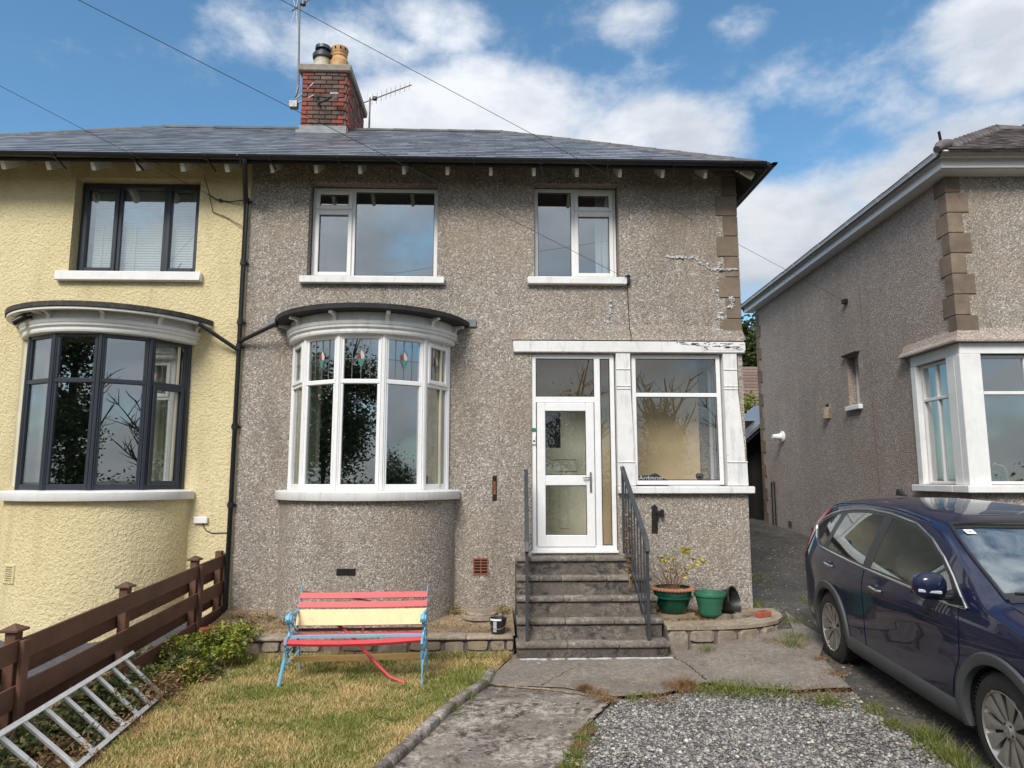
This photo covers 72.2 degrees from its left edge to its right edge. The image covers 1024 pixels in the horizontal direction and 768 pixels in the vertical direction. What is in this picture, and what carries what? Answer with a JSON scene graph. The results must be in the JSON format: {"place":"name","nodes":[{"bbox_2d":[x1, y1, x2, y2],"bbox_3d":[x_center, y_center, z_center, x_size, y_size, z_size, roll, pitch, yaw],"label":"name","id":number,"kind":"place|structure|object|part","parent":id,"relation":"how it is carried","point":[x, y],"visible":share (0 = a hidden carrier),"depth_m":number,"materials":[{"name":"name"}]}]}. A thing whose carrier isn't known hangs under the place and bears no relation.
{"place":"outdoors","nodes":[
{"label":"outdoors","id":0,"kind":"place"},
{"bbox_2d":[0,622,186,685],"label":"slate chipping bed","id":1,"kind":"object","parent":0,"point":[44,666],"visible":0.06,"depth_m":8.04,"materials":[{"name":"grey gravel"}]},
{"bbox_2d":[29,649,514,767],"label":"lawn","id":2,"kind":"structure","parent":0,"point":[497,667],"depth_m":5.84,"materials":[{"name":"plant"}]},
{"bbox_2d":[0,651,169,767],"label":"ladder","id":3,"kind":"object","parent":2,"relation":"on","point":[13,748],"visible":0.85,"depth_m":5.30,"materials":[{"name":"metal"}]},
{"bbox_2d":[130,618,263,686],"bbox_3d":[-3.343,2.874,7.620,0.967,0.495,1.566,0,-8,-2],"label":"garden shrub","id":4,"kind":"object","parent":2,"relation":"on","point":[230,644],"visible":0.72,"depth_m":7.56,"materials":[{"name":"green plant"}]},
{"bbox_2d":[198,632,222,652],"bbox_3d":[-3.544,3.046,8.184,0.280,0.290,0.240,0,-8,-2],"label":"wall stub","id":5,"kind":"object","parent":2,"relation":"on","point":[210,641],"depth_m":8.08,"materials":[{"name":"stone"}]},
{"bbox_2d":[199,625,218,633],"bbox_3d":[-3.534,2.868,8.208,0.100,0.068,0.210,-5,-9,33],"label":"loose brick","id":6,"kind":"object","parent":5,"relation":"on","point":[206,628],"visible":0.53,"depth_m":8.14,"materials":[{"name":"red brick"}]},
{"bbox_2d":[277,585,428,686],"bbox_3d":[-1.606,2.602,7.314,1.453,0.909,0.684,0,-8,-2],"label":"garden bench","id":7,"kind":"object","parent":2,"relation":"on","point":[348,617],"visible":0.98,"depth_m":7.42,"materials":[{"name":"red paint"}]},
{"bbox_2d":[337,626,404,683],"bbox_3d":[-1.556,2.736,7.299,1.087,0.596,0.066,-4,-9,28],"label":"fallen slat","id":8,"kind":"object","parent":2,"relation":"on","point":[377,664],"visible":0.75,"depth_m":7.17,"materials":[{"name":"red paint"}]},
{"bbox_2d":[210,607,514,635],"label":"terrace soil","id":9,"kind":"structure","parent":0,"point":[457,617],"depth_m":8.82,"materials":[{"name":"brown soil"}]},
{"bbox_2d":[216,611,284,625],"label":"wall weeds","id":10,"kind":"object","parent":9,"relation":"on","point":[241,616],"depth_m":8.86,"materials":[{"name":"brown plant"}]},
{"bbox_2d":[447,604,509,616],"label":"wall weeds","id":11,"kind":"object","parent":9,"relation":"on","point":[455,612],"depth_m":9.14,"materials":[{"name":"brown plant"}]},
{"bbox_2d":[461,608,502,620],"bbox_3d":[-0.389,2.969,9.079,0.540,0.080,0.540,0,-8,-2],"label":"drain cover","id":12,"kind":"object","parent":9,"relation":"on","point":[480,614],"visible":0.95,"depth_m":8.95,"materials":[{"name":"concrete"}]},
{"bbox_2d":[394,684,610,767],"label":"concrete path","id":13,"kind":"structure","parent":0,"point":[539,726],"depth_m":5.76,"materials":[{"name":"grey concrete"}]},
{"bbox_2d":[493,684,604,696],"bbox_3d":[0.354,2.980,6.847,1.153,0.009,0.077,-3,-8,20],"label":"path joint","id":14,"kind":"object","parent":13,"relation":"on","point":[542,688],"visible":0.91,"depth_m":6.88,"materials":[{"name":"beige concrete"}]},
{"bbox_2d":[573,697,612,733],"bbox_3d":[0.715,2.887,6.149,0.078,0.009,1.006,-3,-8,24],"label":"path edge patch","id":15,"kind":"object","parent":13,"relation":"on","point":[595,711],"visible":0.84,"depth_m":6.15,"materials":[{"name":"concrete"}]},
{"bbox_2d":[467,658,778,764],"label":"scattered stones","id":16,"kind":"object","parent":13,"relation":"on","point":[508,739],"visible":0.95,"depth_m":6.25,"materials":[{"name":"grey stone"}]},
{"bbox_2d":[432,655,915,767],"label":"fallen leaves","id":17,"kind":"object","parent":13,"relation":"on","point":[661,723],"visible":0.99,"depth_m":5.78,"materials":[{"name":"brown plant"}]},
{"bbox_2d":[54,520,951,764],"bbox_3d":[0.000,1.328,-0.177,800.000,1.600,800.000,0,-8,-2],"label":"ground","id":18,"kind":"structure","parent":0,"point":[673,692],"depth_m":6.82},
{"bbox_2d":[0,655,218,767],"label":"dead bramble","id":19,"kind":"object","parent":18,"relation":"on","point":[54,759],"visible":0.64,"depth_m":5.77,"materials":[{"name":"brown plant"}]},
{"bbox_2d":[0,550,224,743],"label":"garden fence","id":20,"kind":"object","parent":18,"relation":"on","point":[21,693],"visible":0.82,"depth_m":6.47,"materials":[{"name":"brown wood"}]},
{"bbox_2d":[0,642,226,767],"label":"bramble patch","id":21,"kind":"object","parent":18,"relation":"on","point":[49,725],"visible":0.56,"depth_m":5.76,"materials":[{"name":"green plant"}]},
{"bbox_2d":[0,125,326,642],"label":"semi detached house","id":22,"kind":"structure","parent":18,"relation":"on","point":[94,517],"depth_m":9.63,"materials":[{"name":"painted render"},{"name":"slate"},{"name":"upvc"}]},
{"bbox_2d":[11,310,42,324],"bbox_3d":[-6.084,-0.819,8.868,0.456,0.158,0.207,-3,-8,18],"label":"security camera","id":23,"kind":"object","parent":22,"relation":"attached to","point":[19,319],"visible":1,"depth_m":8.85,"materials":[{"name":"black plastic"}]},
{"bbox_2d":[9,339,51,485],"bbox_3d":[-6.245,0.356,9.199,0.480,1.950,0.066,0,-8,-2],"label":"curtain","id":24,"kind":"object","parent":22,"relation":"hanging from","point":[37,418],"visible":0.45,"depth_m":9.19,"materials":[{"name":"beige fabric"}]},
{"bbox_2d":[0,333,193,500],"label":"bay window","id":25,"kind":"structure","parent":22,"relation":"in","point":[143,488],"depth_m":8.89,"materials":[{"name":"plastic"}]},
{"bbox_2d":[1,86,206,193],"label":"overhead cable","id":26,"kind":"object","parent":22,"relation":"attached to","point":[99,137],"visible":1,"depth_m":8.62,"materials":[{"name":"black rubber"}]},
{"bbox_2d":[77,184,200,271],"bbox_3d":[-5.327,-2.222,10.118,1.730,1.355,0.092,0,-8,-2],"label":"window","id":27,"kind":"structure","parent":22,"relation":"in","point":[120,198],"depth_m":10.09,"materials":[{"name":"plastic"}]},
{"bbox_2d":[92,189,196,270],"bbox_3d":[-5.255,-2.205,10.211,1.620,1.323,0.048,0,-8,-2],"label":"window blind","id":28,"kind":"object","parent":22,"relation":"attached to","point":[152,219],"depth_m":10.20,"materials":[{"name":"white plastic"}]},
{"bbox_2d":[151,344,180,480],"bbox_3d":[-4.712,0.389,9.444,0.400,1.950,0.066,0,-8,-2],"label":"curtain","id":29,"kind":"object","parent":22,"relation":"hanging from","point":[167,364],"visible":0.66,"depth_m":9.44,"materials":[{"name":"beige fabric"}]},
{"bbox_2d":[193,517,207,523],"bbox_3d":[-4.161,1.820,9.395,0.180,0.090,0.043,0,-8,-2],"label":"meter box","id":30,"kind":"object","parent":22,"relation":"attached to","point":[200,520],"visible":1,"depth_m":9.37,"materials":[{"name":"white plastic"}]},
{"bbox_2d":[204,175,242,226],"bbox_3d":[-4.079,-2.548,9.924,0.544,0.649,0.257,4,-8,-25],"label":"cable tail","id":31,"kind":"object","parent":22,"relation":"attached to","point":[220,200],"visible":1,"depth_m":9.96},
{"bbox_2d":[203,630,513,659],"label":"stone wall","id":32,"kind":"structure","parent":18,"relation":"on","point":[474,641],"depth_m":8.17,"materials":[{"name":"stone"}]},
{"bbox_2d":[489,616,506,633],"bbox_3d":[-0.167,2.874,8.365,0.217,0.178,0.224,0,-8,-2],"label":"paint bucket","id":33,"kind":"object","parent":32,"relation":"on","point":[497,624],"visible":1,"depth_m":8.29,"materials":[{"name":"black plastic"}]},
{"bbox_2d":[372,668,494,767],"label":"path kerb","id":34,"kind":"structure","parent":18,"relation":"on","point":[395,756],"depth_m":5.75,"materials":[{"name":"concrete"}]},
{"bbox_2d":[230,43,777,639],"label":"semi detached house","id":35,"kind":"structure","parent":18,"relation":"on","point":[528,329],"depth_m":9.90,"materials":[{"name":"pebbledash render"},{"name":"slate"},{"name":"white upvc"}]},
{"bbox_2d":[289,82,313,109],"bbox_3d":[-3.895,-5.368,13.082,0.448,0.506,0.139,0,-8,-2],"label":"aerial bracket","id":36,"kind":"object","parent":35,"relation":"attached to","point":[293,104],"visible":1,"depth_m":13.04,"materials":[{"name":"metal"}]},
{"bbox_2d":[290,0,314,83],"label":"tv aerial","id":37,"kind":"object","parent":36,"relation":"attached to","point":[302,3],"visible":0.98,"depth_m":13.31,"materials":[{"name":"metal"}]},
{"bbox_2d":[295,342,322,483],"bbox_3d":[-2.698,0.377,9.357,0.300,1.950,0.066,0,-8,-2],"label":"curtain","id":38,"kind":"object","parent":35,"relation":"hanging from","point":[314,437],"visible":0.4,"depth_m":9.34,"materials":[{"name":"beige fabric"}]},
{"bbox_2d":[315,92,338,107],"bbox_3d":[-3.410,-5.254,12.893,0.515,0.257,0.126,-3,-8,23],"label":"dish bracket","id":39,"kind":"object","parent":35,"relation":"attached to","point":[334,96],"visible":1,"depth_m":12.85,"materials":[{"name":"black metal"}]},
{"bbox_2d":[275,334,459,500],"bbox_3d":[-1.932,0.446,9.169,2.485,2.105,1.055,0,-8,-2],"label":"bay window","id":40,"kind":"structure","parent":35,"relation":"in","point":[302,491],"depth_m":9.02,"materials":[{"name":"white plastic"}]},
{"bbox_2d":[311,188,437,276],"bbox_3d":[-1.986,-2.179,10.216,1.811,1.365,0.092,0,-8,-2],"label":"window","id":41,"kind":"structure","parent":35,"relation":"in","point":[350,210],"depth_m":10.20,"materials":[{"name":"white plastic"}]},
{"bbox_2d":[426,344,442,485],"bbox_3d":[-1.077,0.397,9.505,0.250,1.950,0.066,0,-8,-2],"label":"curtain","id":42,"kind":"object","parent":35,"relation":"hanging from","point":[434,430],"visible":0.64,"depth_m":9.48,"materials":[{"name":"beige fabric"}]},
{"bbox_2d":[492,476,496,499],"bbox_3d":[-0.238,1.417,9.570,0.060,0.335,0.053,0,-8,-2],"label":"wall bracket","id":43,"kind":"object","parent":35,"relation":"attached to","point":[494,487],"depth_m":9.57,"materials":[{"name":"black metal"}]},
{"bbox_2d":[532,435,535,444],"bbox_3d":[0.304,0.773,9.713,0.046,0.130,0.030,0,-8,-2],"label":"door bell","id":44,"kind":"object","parent":35,"relation":"attached to","point":[533,439],"depth_m":9.71,"materials":[{"name":"white plastic"}]},
{"bbox_2d":[536,404,595,533],"bbox_3d":[0.682,1.337,10.764,1.170,2.200,0.050,0,-8,-2],"label":"door glass","id":45,"kind":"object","parent":35,"relation":"in","point":[565,431],"depth_m":10.77,"materials":[{"name":"white glass"}]},
{"bbox_2d":[531,354,618,552],"bbox_3d":[0.854,0.939,9.725,1.183,2.735,0.135,0,-8,-2],"label":"front door","id":46,"kind":"structure","parent":35,"relation":"in","point":[592,541],"depth_m":9.68,"materials":[{"name":"white plastic"}]},
{"bbox_2d":[534,189,616,276],"bbox_3d":[0.923,-2.189,10.308,1.201,1.380,0.092,0,-8,-2],"label":"window","id":47,"kind":"structure","parent":35,"relation":"in","point":[576,212],"depth_m":10.31,"materials":[{"name":"white plastic"}]},
{"bbox_2d":[594,197,608,272],"bbox_3d":[1.385,-2.186,10.482,0.290,1.330,0.066,0,-8,-2],"label":"curtain","id":48,"kind":"object","parent":35,"relation":"hanging from","point":[601,244],"visible":0.53,"depth_m":10.47,"materials":[{"name":"white fabric"}]},
{"bbox_2d":[625,275,630,340],"bbox_3d":[1.647,-1.070,9.935,0.069,0.957,0.092,0,-8,-2],"label":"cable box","id":49,"kind":"object","parent":35,"relation":"attached to","point":[628,279],"visible":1,"depth_m":9.97,"materials":[{"name":"black plastic"}]},
{"bbox_2d":[79,0,621,275],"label":"overhead cable","id":50,"kind":"object","parent":49,"relation":"attached to","point":[327,126],"visible":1,"depth_m":6.75,"materials":[{"name":"black rubber"}]},
{"bbox_2d":[638,473,667,480],"bbox_3d":[1.973,1.319,9.838,0.445,0.140,0.030,0,-8,-2],"label":"name sign","id":51,"kind":"object","parent":35,"relation":"attached to","point":[654,477],"visible":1,"depth_m":9.83,"materials":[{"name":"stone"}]},
{"bbox_2d":[651,504,663,532],"bbox_3d":[1.988,1.835,9.579,0.174,0.380,0.058,-4,-8,25],"label":"wall bracket","id":52,"kind":"object","parent":35,"relation":"attached to","point":[656,513],"depth_m":9.58,"materials":[{"name":"black metal"}]},
{"bbox_2d":[630,355,723,484],"bbox_3d":[2.313,0.495,9.867,1.260,1.828,0.070,0,-8,-2],"label":"window","id":53,"kind":"structure","parent":35,"relation":"in","point":[634,394],"depth_m":9.87,"materials":[{"name":"white plastic"}]},
{"bbox_2d":[696,473,703,479],"bbox_3d":[2.671,1.317,10.001,0.116,0.097,0.113,0,-8,-2],"label":"dark jar","id":54,"kind":"object","parent":35,"relation":"on","point":[699,476],"visible":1,"depth_m":9.96,"materials":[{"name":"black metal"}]},
{"bbox_2d":[706,365,718,480],"bbox_3d":[3.147,0.590,10.589,0.092,1.805,0.920,0,-8,-2],"label":"curtain","id":55,"kind":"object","parent":35,"relation":"in","point":[709,370],"depth_m":10.98,"materials":[{"name":"white fabric"}]},
{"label":"aerial bracket","id":56,"kind":"object","parent":35,"relation":"attached to","visible":0},
{"bbox_2d":[362,82,411,127],"bbox_3d":[-2.657,-5.533,14.824,1.062,1.814,0.096,0,-8,0],"label":"tv aerial","id":57,"kind":"object","parent":56,"relation":"attached to","point":[374,98],"visible":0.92,"depth_m":14.88,"materials":[{"name":"metal"}]},
{"bbox_2d":[515,555,670,657],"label":"concrete steps","id":58,"kind":"structure","parent":18,"relation":"on","point":[584,606],"depth_m":8.61,"materials":[{"name":"grey concrete"}]},
{"bbox_2d":[524,469,528,640],"bbox_3d":[0.182,2.071,8.855,0.055,1.990,1.258,0,-8,1],"label":"step railing","id":59,"kind":"object","parent":58,"relation":"on","point":[526,512],"visible":1,"depth_m":8.26,"materials":[{"name":"grey metal"}]},
{"bbox_2d":[620,466,650,639],"bbox_3d":[1.533,2.055,8.884,0.059,2.029,1.232,1,-8,-7],"label":"step railing","id":60,"kind":"object","parent":58,"relation":"on","point":[639,521],"visible":0.99,"depth_m":8.70,"materials":[{"name":"grey metal"}]},
{"bbox_2d":[661,608,782,652],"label":"stone wall","id":61,"kind":"structure","parent":18,"relation":"on","point":[679,636],"depth_m":8.38,"materials":[{"name":"stone"}]},
{"bbox_2d":[656,608,753,620],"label":"raised bed soil","id":62,"kind":"structure","parent":61,"relation":"on","point":[693,609],"depth_m":8.98,"materials":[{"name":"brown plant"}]},
{"bbox_2d":[656,611,694,618],"bbox_3d":[2.077,2.966,9.005,0.556,0.065,0.265,0,-8,-2],"label":"flat stone","id":63,"kind":"object","parent":62,"relation":"on","point":[686,614],"visible":0.52,"depth_m":8.90,"materials":[{"name":"beige stone"}]},
{"bbox_2d":[650,584,694,614],"bbox_3d":[2.069,2.774,9.040,0.556,0.325,0.556,0,-8,-2],"label":"flower pot","id":64,"kind":"object","parent":63,"relation":"on","point":[673,601],"visible":0.91,"depth_m":8.87,"materials":[{"name":"green plastic"}]},
{"bbox_2d":[650,545,706,588],"bbox_3d":[2.132,2.375,9.080,0.760,0.585,0.384,1,-8,-8],"label":"potted shrub","id":65,"kind":"object","parent":64,"relation":"on","point":[696,564],"visible":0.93,"depth_m":9.04,"materials":[{"name":"yellow plant"}]},
{"bbox_2d":[703,613,731,619],"bbox_3d":[2.610,2.958,8.925,0.362,0.060,0.217,0,-8,-2],"label":"flat stone","id":66,"kind":"object","parent":62,"relation":"on","point":[725,616],"visible":0.59,"depth_m":8.85,"materials":[{"name":"beige stone"}]},
{"bbox_2d":[694,589,725,616],"bbox_3d":[2.518,2.790,8.931,0.400,0.285,0.400,0,-8,-2],"label":"plant bucket","id":67,"kind":"object","parent":66,"relation":"on","point":[710,603],"visible":1,"depth_m":8.80,"materials":[{"name":"green plastic"}]},
{"bbox_2d":[721,586,740,613],"bbox_3d":[2.769,2.800,9.114,0.334,0.365,0.360,-6,-9,36],"label":"black pot","id":68,"kind":"object","parent":62,"relation":"on","point":[732,603],"visible":0.6,"depth_m":9.12,"materials":[{"name":"plastic"}]},
{"bbox_2d":[732,612,745,618],"bbox_3d":[2.887,2.955,8.940,0.175,0.070,0.133,0,-8,-2],"label":"flat stone","id":69,"kind":"object","parent":62,"relation":"on","point":[737,615],"visible":0.66,"depth_m":8.89,"materials":[{"name":"beige stone"}]},
{"bbox_2d":[741,609,759,615],"bbox_3d":[3.053,2.982,9.141,0.348,0.070,0.167,0,-8,-2],"label":"flat stone","id":70,"kind":"object","parent":62,"relation":"on","point":[749,612],"visible":0.41,"depth_m":9.07,"materials":[{"name":"beige stone"}]},
{"bbox_2d":[754,610,771,617],"bbox_3d":[3.188,2.921,8.924,0.210,0.068,0.100,4,-9,-29],"label":"loose brick","id":71,"kind":"object","parent":61,"relation":"on","point":[762,613],"visible":1,"depth_m":8.88,"materials":[{"name":"brick"}]},
{"bbox_2d":[715,387,758,413],"bbox_3d":[10.178,2.547,31.220,2.982,4.752,3.118,0,-8,-2],"label":"garden tree","id":72,"kind":"object","parent":18,"relation":"on","point":[748,402],"visible":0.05,"depth_m":30.87,"materials":[{"name":"green plant"}]},
{"bbox_2d":[717,405,763,519],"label":"garden shed","id":73,"kind":"structure","parent":18,"relation":"on","point":[753,457],"depth_m":18.95,"materials":[{"name":"black wood"}]},
{"bbox_2d":[741,303,756,366],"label":"garden tree","id":74,"kind":"object","parent":18,"relation":"on","point":[749,357],"visible":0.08,"depth_m":60.45,"materials":[{"name":"green plant"}]},
{"bbox_2d":[741,124,1023,554],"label":"detached house","id":75,"kind":"structure","parent":18,"relation":"on","point":[920,266],"depth_m":11.74,"materials":[{"name":"concrete"}]},
{"bbox_2d":[772,431,784,441],"bbox_3d":[6.309,1.250,16.683,0.250,0.260,0.256,0,-8,-2],"label":"wall lamp","id":76,"kind":"object","parent":75,"relation":"attached to","point":[780,436],"visible":1,"depth_m":16.63,"materials":[{"name":"white plastic"}]},
{"bbox_2d":[841,299,847,303],"bbox_3d":[6.380,-1.575,13.429,0.120,0.080,0.120,0,-8,-2],"label":"cable anchor","id":77,"kind":"object","parent":75,"relation":"attached to","point":[845,301],"visible":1,"depth_m":13.37,"materials":[{"name":"black metal"}]},
{"bbox_2d":[282,0,843,300],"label":"overhead cable","id":78,"kind":"object","parent":77,"relation":"attached to","point":[515,125],"visible":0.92,"depth_m":7.79,"materials":[{"name":"black rubber"}]},
{"bbox_2d":[841,349,862,410],"bbox_3d":[6.459,-0.060,13.144,0.285,1.100,0.640,0,-8,1],"label":"window","id":79,"kind":"structure","parent":75,"relation":"in","point":[858,406],"depth_m":13.27,"materials":[{"name":"white plastic"}]},
{"bbox_2d":[920,359,955,484],"bbox_3d":[6.441,0.580,10.536,0.076,1.836,0.790,0,-8,1],"label":"window","id":80,"kind":"structure","parent":75,"relation":"in","point":[939,399],"depth_m":10.63,"materials":[{"name":"white paint"}]},
{"bbox_2d":[931,365,955,480],"bbox_3d":[6.632,0.588,10.595,0.066,1.800,0.860,0,-8,1],"label":"curtain","id":81,"kind":"object","parent":75,"relation":"hanging from","point":[948,431],"visible":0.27,"depth_m":10.76,"materials":[{"name":"white fabric"}]},
{"bbox_2d":[990,462,1009,480],"bbox_3d":[7.267,1.471,10.526,0.384,0.592,0.044,0,-8,-2],"label":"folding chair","id":82,"kind":"object","parent":75,"relation":"in","point":[1000,475],"visible":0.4,"depth_m":10.53,"materials":[{"name":"plastic"}]},
{"bbox_2d":[980,355,1023,484],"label":"window","id":83,"kind":"structure","parent":75,"relation":"in","point":[1021,357],"depth_m":9.93,"materials":[{"name":"white paint"}]},
{"bbox_2d":[0,0,1023,327],"label":"sky","id":84,"kind":"structure","parent":0,"point":[847,97],"materials":[{"name":"blue"}]},
{"bbox_2d":[490,611,847,695],"bbox_3d":[1.740,2.968,7.833,3.980,0.293,3.000,0,-8,-2],"label":"concrete apron","id":85,"kind":"object","parent":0,"point":[793,664],"visible":0.86,"depth_m":7.44,"materials":[{"name":"grey concrete"}]},
{"bbox_2d":[541,664,580,684],"bbox_3d":[0.521,3.053,7.393,0.050,0.009,0.919,-5,-9,31],"label":"apron joint","id":86,"kind":"object","parent":85,"relation":"on","point":[561,674],"visible":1,"depth_m":7.37,"materials":[{"name":"grey concrete"}]},
{"bbox_2d":[520,657,672,659],"bbox_3d":[0.966,3.136,8.024,1.760,0.012,0.099,0,-8,-2],"label":"cement edge","id":87,"kind":"object","parent":85,"relation":"on","point":[598,658],"visible":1,"depth_m":8.02,"materials":[{"name":"grey concrete"}]},
{"bbox_2d":[598,680,666,688],"bbox_3d":[1.242,3.004,7.026,0.956,0.009,0.197,1,-8,-10],"label":"apron joint","id":88,"kind":"object","parent":85,"relation":"on","point":[627,684],"visible":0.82,"depth_m":7.01,"materials":[{"name":"grey concrete"}]},
{"bbox_2d":[606,690,662,695],"bbox_3d":[1.182,2.968,6.753,0.556,0.009,0.125,2,-8,-12],"label":"apron joint","id":89,"kind":"object","parent":85,"relation":"on","point":[635,691],"visible":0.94,"depth_m":6.77,"materials":[{"name":"grey concrete"}]},
{"bbox_2d":[494,635,870,751],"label":"dry weeds","id":90,"kind":"object","parent":85,"relation":"on","point":[681,686],"visible":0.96,"depth_m":6.73,"materials":[{"name":"brown plant"}]},
{"bbox_2d":[714,367,758,406],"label":"distant house","id":91,"kind":"structure","parent":0,"point":[750,378],"depth_m":48.98,"materials":[{"name":"brown concrete"}]},
{"bbox_2d":[563,686,953,767],"bbox_3d":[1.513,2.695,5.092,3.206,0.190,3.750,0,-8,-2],"label":"gravel","id":92,"kind":"structure","parent":0,"point":[671,757],"depth_m":5.56,"materials":[{"name":"grey gravel"}]},
{"bbox_2d":[560,678,955,764],"bbox_3d":[1.765,2.793,5.989,2.889,0.194,2.206,0,-8,-2],"label":"edge clover","id":93,"kind":"object","parent":92,"relation":"on","point":[748,690],"visible":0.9,"depth_m":6.14,"materials":[{"name":"green plant"}]},
{"bbox_2d":[749,518,992,767],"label":"driveway","id":94,"kind":"structure","parent":0,"point":[892,691],"depth_m":8.85,"materials":[{"name":"grey concrete"}]},
{"bbox_2d":[441,574,991,767],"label":"edge weeds","id":95,"kind":"object","parent":94,"relation":"on","point":[947,755],"visible":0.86,"depth_m":5.79,"materials":[{"name":"green plant"}]},
{"bbox_2d":[751,544,982,750],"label":"loose chippings","id":96,"kind":"object","parent":94,"relation":"on","point":[816,625],"visible":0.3,"depth_m":9.58,"materials":[{"name":"grey gravel"}]},
{"bbox_2d":[805,489,1023,767],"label":"parked car","id":97,"kind":"object","parent":94,"relation":"on","point":[923,597],"visible":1,"depth_m":5.80,"materials":[{"name":"blue paint"}]},
{"bbox_3d":[3.318,2.124,7.142,0.093,0.789,1.198,-1,-8,5],"label":"rear door","id":98,"kind":"part","parent":97,"relation":"part of","materials":[{"name":"blue paint"}]},
{"bbox_3d":[3.212,1.996,5.742,0.083,0.709,1.579,0,-6,4],"label":"front door","id":99,"kind":"part","parent":97,"relation":"part of","materials":[{"name":"blue paint"}]},
{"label":"neighbour lawn","id":100,"kind":"structure","parent":0,"visible":0},
{"bbox_2d":[28,644,162,720],"bbox_3d":[-4.029,2.806,6.425,0.553,0.285,2.985,0,-8,-2],"label":"garden shrub","id":101,"kind":"object","parent":100,"relation":"on","point":[133,656],"visible":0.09,"depth_m":7.58,"materials":[{"name":"green plant"}]}
]}

